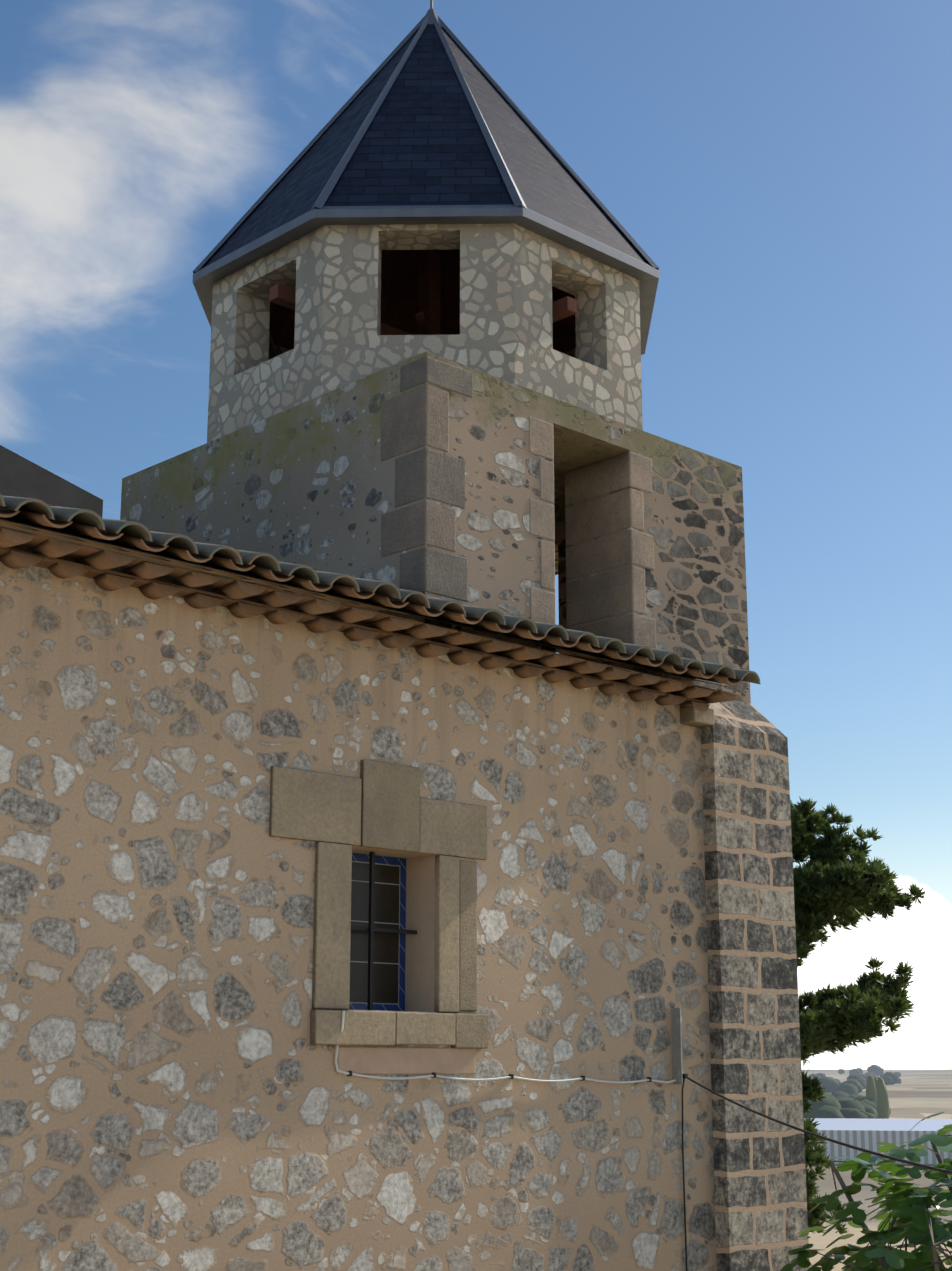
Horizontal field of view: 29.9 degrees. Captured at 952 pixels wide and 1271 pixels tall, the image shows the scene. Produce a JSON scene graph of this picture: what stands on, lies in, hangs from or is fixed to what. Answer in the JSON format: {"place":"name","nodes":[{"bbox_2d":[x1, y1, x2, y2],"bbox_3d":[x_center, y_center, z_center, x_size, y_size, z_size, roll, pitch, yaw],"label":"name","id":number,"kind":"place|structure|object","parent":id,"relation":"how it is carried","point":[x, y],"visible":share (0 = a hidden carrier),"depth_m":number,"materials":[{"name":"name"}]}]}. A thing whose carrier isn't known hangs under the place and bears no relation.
{"place":"outdoors","nodes":[
{"label":"outdoors","id":0,"kind":"place"},
{"bbox_2d":[120,351,497,639],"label":"tower base wall","id":1,"kind":"structure","parent":0,"point":[311,483],"depth_m":11.77,"materials":[{"name":"grey stone"}]},
{"bbox_2d":[207,223,642,442],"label":"lantern walls","id":2,"kind":"structure","parent":0,"point":[511,275],"depth_m":12.28,"materials":[{"name":"grey stone"}]},
{"bbox_2d":[269,249,576,352],"bbox_3d":[-0.359,-3.261,13.966,3.000,2.900,3.000,13,-19,-42],"label":"tower interior","id":3,"kind":"object","parent":2,"relation":"in","point":[420,292],"visible":0.17,"depth_m":14.45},
{"bbox_2d":[192,0,658,354],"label":"roof trim","id":4,"kind":"structure","parent":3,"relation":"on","point":[646,275],"depth_m":12.69,"materials":[{"name":"metal"}]},
{"bbox_2d":[201,24,650,268],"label":"spire slates","id":5,"kind":"object","parent":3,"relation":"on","point":[423,141],"visible":0.41,"depth_m":12.97,"materials":[{"name":"grey stone"}]},
{"bbox_2d":[0,0,951,1069],"label":"sky","id":6,"kind":"structure","parent":0,"point":[783,167],"materials":[{"name":"blue"}]},
{"bbox_2d":[802,1070,951,1270],"bbox_3d":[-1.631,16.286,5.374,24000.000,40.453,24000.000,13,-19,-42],"label":"ground","id":7,"kind":"structure","parent":0,"point":[918,1094],"depth_m":799.53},
{"bbox_2d":[0,561,716,1270],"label":"nave wall","id":8,"kind":"structure","parent":7,"relation":"on","point":[178,1091],"depth_m":9.57,"materials":[{"name":"beige stone"}]},
{"bbox_2d":[0,519,734,688],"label":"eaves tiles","id":9,"kind":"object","parent":8,"relation":"on","point":[107,549],"depth_m":10.46,"materials":[{"name":"ceramic"}]},
{"bbox_2d":[0,445,102,517],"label":"roof","id":10,"kind":"structure","parent":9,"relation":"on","point":[20,476],"depth_m":13.41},
{"bbox_2d":[0,493,760,684],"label":"roof tiles","id":11,"kind":"object","parent":9,"relation":"on","point":[87,524],"visible":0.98,"depth_m":9.88,"materials":[{"name":"ceramic"}]},
{"bbox_2d":[497,377,750,703],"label":"bell tower walls","id":12,"kind":"structure","parent":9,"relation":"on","point":[696,593],"depth_m":12.61,"materials":[{"name":"grey stone"}]},
{"bbox_2d":[378,356,655,673],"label":"corner quoins","id":13,"kind":"object","parent":12,"relation":"attached to","point":[414,419],"visible":0.56,"depth_m":11.65,"materials":[{"name":"grey stone"}]},
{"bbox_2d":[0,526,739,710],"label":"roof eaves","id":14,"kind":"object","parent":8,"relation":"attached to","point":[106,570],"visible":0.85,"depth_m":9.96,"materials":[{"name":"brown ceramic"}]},
{"bbox_2d":[269,759,488,1048],"bbox_3d":[-0.519,1.504,10.054,1.620,1.590,0.070,13,-19,-42],"label":"window surround","id":15,"kind":"object","parent":8,"relation":"attached to","point":[377,805],"visible":0.98,"depth_m":10.07,"materials":[{"name":"beige stone"}]},
{"bbox_2d":[352,846,436,1011],"bbox_3d":[-0.562,1.684,10.182,0.670,0.900,0.270,13,-19,-42],"label":"window reveal","id":16,"kind":"object","parent":8,"relation":"in","point":[420,944],"depth_m":10.41,"materials":[{"name":"beige stone"}]},
{"bbox_2d":[349,853,405,1010],"bbox_3d":[-0.655,1.707,10.276,0.670,0.900,0.001,13,-19,-42],"label":"window glazing","id":17,"kind":"structure","parent":16,"relation":"in","point":[389,948],"depth_m":10.36,"materials":[{"name":"glass"}]},
{"bbox_2d":[351,851,416,1009],"bbox_3d":[-0.584,1.690,10.204,0.670,0.900,0.043,13,-19,-42],"label":"grille window","id":18,"kind":"structure","parent":16,"relation":"attached to","point":[371,929],"depth_m":10.18,"materials":[{"name":"black metal"}]},
{"bbox_2d":[337,1047,474,1073],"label":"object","id":19,"kind":"structure","parent":8,"relation":"attached to","point":[390,1060],"depth_m":9.97,"materials":[{"name":"beige paint"}]},
{"bbox_2d":[347,1071,651,1081],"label":"cable clips","id":20,"kind":"object","parent":8,"relation":"attached to","point":[512,1076],"depth_m":10.50,"materials":[{"name":"plastic"}]},
{"bbox_2d":[334,1011,675,1082],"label":"cable","id":21,"kind":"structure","parent":8,"relation":"attached to","point":[445,1077],"depth_m":10.27,"materials":[{"name":"white plastic"}]},
{"bbox_2d":[671,1008,683,1083],"bbox_3d":[1.310,2.656,11.554,0.055,0.480,0.075,13,-19,-42],"label":"conduit pipe","id":22,"kind":"object","parent":8,"relation":"attached to","point":[676,1019],"depth_m":11.54,"materials":[{"name":"grey metal"}]},
{"bbox_2d":[680,706,713,727],"bbox_3d":[1.510,0.556,12.238,0.216,0.115,0.150,13,-19,-42],"label":"stone corbel","id":23,"kind":"object","parent":8,"relation":"attached to","point":[693,716],"visible":0.77,"depth_m":12.18,"materials":[{"name":"beige stone"}]},
{"bbox_2d":[681,1074,951,1270],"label":"black service cables","id":24,"kind":"object","parent":8,"relation":"attached to","point":[685,1076],"visible":1,"depth_m":8.65,"materials":[{"name":"black plastic"}]},
{"bbox_2d":[701,700,809,1270],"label":"stone buttress","id":25,"kind":"structure","parent":7,"relation":"on","point":[761,1219],"depth_m":12.09,"materials":[{"name":"grey stone"}]},
{"bbox_2d":[803,1065,901,1118],"bbox_3d":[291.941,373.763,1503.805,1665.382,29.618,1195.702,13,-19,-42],"label":"distant trees","id":26,"kind":"object","parent":7,"relation":"on","point":[844,1099],"visible":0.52,"depth_m":656.61,"materials":[{"name":"green plant"}]},
{"bbox_2d":[790,796,924,1237],"bbox_3d":[6.133,8.216,37.156,6.841,9.507,6.924,13,-19,-42],"label":"pine tree","id":27,"kind":"object","parent":7,"relation":"on","point":[831,880],"visible":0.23,"depth_m":36.28,"materials":[{"name":"green plant"}]},
{"bbox_2d":[780,1112,951,1270],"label":"leafy shrub","id":28,"kind":"object","parent":7,"relation":"on","point":[912,1219],"visible":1,"depth_m":9.69,"materials":[{"name":"green plant"}]},
{"bbox_2d":[866,1074,888,1118],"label":"valley poplars","id":29,"kind":"object","parent":7,"relation":"on","point":[876,1088],"visible":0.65,"depth_m":576.36,"materials":[{"name":"green plant"}]},
{"bbox_2d":[807,1118,951,1163],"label":"farm shed","id":30,"kind":"structure","parent":7,"relation":"on","point":[868,1134],"depth_m":377.49,"materials":[{"name":"white metal"}]}
]}

